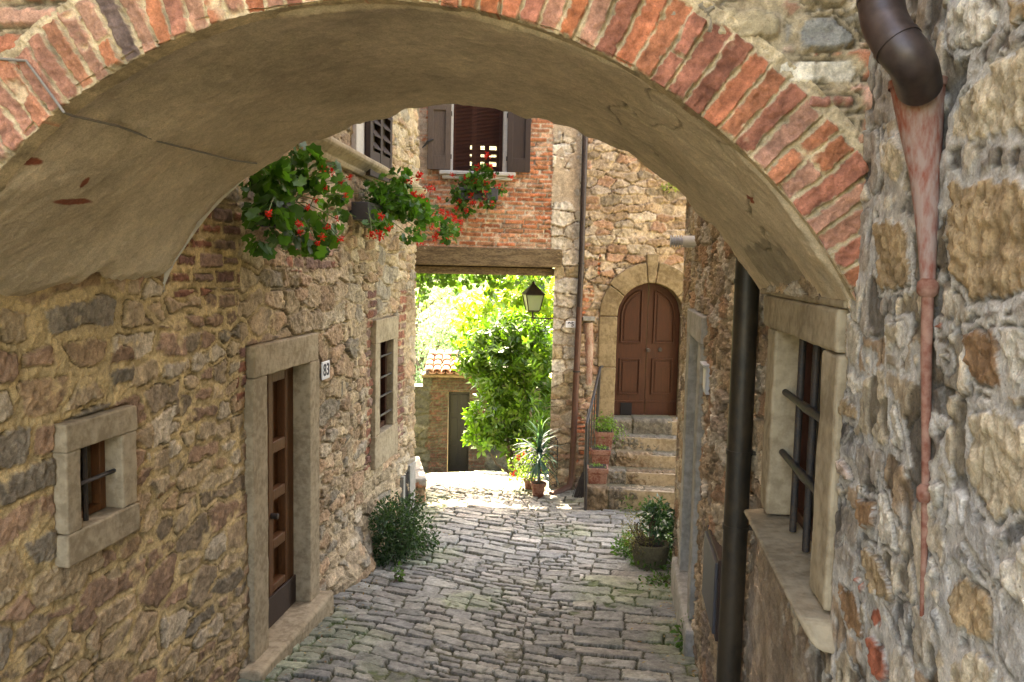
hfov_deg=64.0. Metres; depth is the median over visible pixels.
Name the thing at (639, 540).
shrub
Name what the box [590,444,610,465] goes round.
square planter
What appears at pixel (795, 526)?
window
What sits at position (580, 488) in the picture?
broom
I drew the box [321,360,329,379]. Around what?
number plate
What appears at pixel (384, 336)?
window
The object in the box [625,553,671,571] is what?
weed tuft
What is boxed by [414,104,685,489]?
passage house
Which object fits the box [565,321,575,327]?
number plate
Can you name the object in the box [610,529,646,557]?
weed tuft
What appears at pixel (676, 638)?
weed tuft
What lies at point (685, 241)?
flue pipe
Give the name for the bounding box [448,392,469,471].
door
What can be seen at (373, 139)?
window
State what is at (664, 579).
weed tuft
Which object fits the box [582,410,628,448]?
square planter
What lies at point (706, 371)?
intercom box
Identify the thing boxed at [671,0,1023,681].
stone house
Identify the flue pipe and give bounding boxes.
[670,235,696,246]
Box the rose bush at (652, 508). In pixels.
[636,493,676,550]
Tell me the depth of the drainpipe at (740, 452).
4.24 m
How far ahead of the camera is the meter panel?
4.97 m
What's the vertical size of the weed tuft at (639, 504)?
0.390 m
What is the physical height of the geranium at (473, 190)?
0.987 m
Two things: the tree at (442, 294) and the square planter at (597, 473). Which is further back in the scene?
the tree at (442, 294)
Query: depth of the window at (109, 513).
3.88 m
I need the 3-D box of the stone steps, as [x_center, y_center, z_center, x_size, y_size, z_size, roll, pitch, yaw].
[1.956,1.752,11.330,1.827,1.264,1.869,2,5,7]
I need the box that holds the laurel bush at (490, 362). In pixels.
[446,302,552,475]
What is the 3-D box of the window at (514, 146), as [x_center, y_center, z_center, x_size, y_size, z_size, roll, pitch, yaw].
[-0.487,-3.087,11.267,1.486,1.721,0.264,1,5,-6]
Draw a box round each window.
[52,405,139,567]
[351,116,392,182]
[368,316,398,469]
[422,104,530,180]
[744,295,847,653]
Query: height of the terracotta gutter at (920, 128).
1.120 m
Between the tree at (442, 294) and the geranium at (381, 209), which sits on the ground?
the tree at (442, 294)
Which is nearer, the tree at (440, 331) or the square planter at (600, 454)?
the square planter at (600, 454)
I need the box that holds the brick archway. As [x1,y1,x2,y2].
[0,0,872,308]
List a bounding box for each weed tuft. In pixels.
[392,561,405,582]
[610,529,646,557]
[619,495,646,511]
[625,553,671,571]
[638,569,670,588]
[665,527,672,558]
[670,610,690,650]
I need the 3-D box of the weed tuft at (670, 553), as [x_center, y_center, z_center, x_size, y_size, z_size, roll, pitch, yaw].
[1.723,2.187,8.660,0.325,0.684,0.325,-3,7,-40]
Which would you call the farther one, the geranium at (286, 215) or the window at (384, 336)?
the window at (384, 336)
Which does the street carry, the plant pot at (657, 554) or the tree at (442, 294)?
the plant pot at (657, 554)
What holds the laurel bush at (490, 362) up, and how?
on the street
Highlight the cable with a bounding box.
[0,57,256,163]
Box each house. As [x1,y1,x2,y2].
[0,108,427,681]
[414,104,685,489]
[414,349,551,472]
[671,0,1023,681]
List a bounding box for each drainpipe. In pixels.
[549,134,587,494]
[716,257,759,681]
[856,0,942,105]
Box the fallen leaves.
[283,494,695,681]
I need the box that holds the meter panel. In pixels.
[702,525,721,641]
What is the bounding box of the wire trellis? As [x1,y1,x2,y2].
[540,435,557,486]
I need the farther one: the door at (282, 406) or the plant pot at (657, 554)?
the plant pot at (657, 554)
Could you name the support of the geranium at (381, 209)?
attached to the stone house at (204, 468)
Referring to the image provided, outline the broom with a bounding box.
[572,408,588,497]
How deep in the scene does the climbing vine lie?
13.08 m
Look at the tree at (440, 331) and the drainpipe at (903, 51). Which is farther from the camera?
the tree at (440, 331)
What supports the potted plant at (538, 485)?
on the street
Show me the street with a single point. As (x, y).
(511, 581)
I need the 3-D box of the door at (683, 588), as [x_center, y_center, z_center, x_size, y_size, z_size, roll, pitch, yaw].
[1.558,1.194,6.794,0.302,2.868,1.631,2,5,7]
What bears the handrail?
on the stone steps
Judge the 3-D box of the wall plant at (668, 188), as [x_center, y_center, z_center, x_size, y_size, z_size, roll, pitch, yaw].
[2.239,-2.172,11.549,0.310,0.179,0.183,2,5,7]
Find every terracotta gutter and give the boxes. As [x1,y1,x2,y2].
[582,316,594,384]
[888,75,947,616]
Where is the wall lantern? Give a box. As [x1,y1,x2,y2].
[521,281,552,328]
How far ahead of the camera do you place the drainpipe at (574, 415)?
11.55 m
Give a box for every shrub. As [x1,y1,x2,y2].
[368,489,440,570]
[620,511,653,556]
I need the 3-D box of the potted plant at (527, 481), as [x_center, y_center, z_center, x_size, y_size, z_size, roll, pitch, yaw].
[0.198,1.799,11.734,0.882,1.041,0.626,2,5,7]
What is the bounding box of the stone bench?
[415,456,426,503]
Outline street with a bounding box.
[237,470,699,681]
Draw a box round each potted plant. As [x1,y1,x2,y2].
[496,429,548,489]
[513,407,564,497]
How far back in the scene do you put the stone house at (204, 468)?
4.96 m
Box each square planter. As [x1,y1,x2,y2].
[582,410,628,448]
[588,463,608,483]
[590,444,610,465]
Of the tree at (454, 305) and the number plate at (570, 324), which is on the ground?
the tree at (454, 305)
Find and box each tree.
[414,274,487,383]
[414,277,484,356]
[415,274,553,360]
[421,276,552,338]
[449,275,553,472]
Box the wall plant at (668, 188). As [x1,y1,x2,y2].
[660,183,678,192]
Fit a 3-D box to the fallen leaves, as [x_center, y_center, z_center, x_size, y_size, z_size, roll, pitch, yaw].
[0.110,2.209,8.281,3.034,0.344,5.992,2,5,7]
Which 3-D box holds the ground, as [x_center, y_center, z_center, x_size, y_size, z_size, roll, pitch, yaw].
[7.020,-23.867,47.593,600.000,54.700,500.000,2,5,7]
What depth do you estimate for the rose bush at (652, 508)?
8.34 m
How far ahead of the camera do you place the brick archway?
2.65 m
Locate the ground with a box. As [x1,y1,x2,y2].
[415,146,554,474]
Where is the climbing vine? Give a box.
[415,273,552,310]
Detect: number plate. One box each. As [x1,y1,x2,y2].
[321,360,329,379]
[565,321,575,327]
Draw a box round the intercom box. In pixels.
[700,361,709,394]
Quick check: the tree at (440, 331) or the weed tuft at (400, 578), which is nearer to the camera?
the weed tuft at (400, 578)
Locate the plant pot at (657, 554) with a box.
[631,538,669,570]
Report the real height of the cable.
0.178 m
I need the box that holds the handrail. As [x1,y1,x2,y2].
[584,365,603,510]
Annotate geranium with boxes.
[239,141,355,260]
[349,167,462,245]
[445,151,513,222]
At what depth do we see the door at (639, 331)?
11.86 m
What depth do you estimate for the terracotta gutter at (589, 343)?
11.66 m
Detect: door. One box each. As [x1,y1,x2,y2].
[238,333,333,680]
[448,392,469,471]
[597,254,682,419]
[671,308,707,656]
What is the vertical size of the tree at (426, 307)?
10.091 m
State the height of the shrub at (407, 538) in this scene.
0.772 m
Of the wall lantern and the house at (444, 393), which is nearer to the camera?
the wall lantern
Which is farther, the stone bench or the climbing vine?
the climbing vine
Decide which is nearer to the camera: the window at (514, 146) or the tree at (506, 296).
the window at (514, 146)
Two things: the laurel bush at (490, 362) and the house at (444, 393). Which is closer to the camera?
the laurel bush at (490, 362)
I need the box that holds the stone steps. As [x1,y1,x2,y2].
[587,415,676,511]

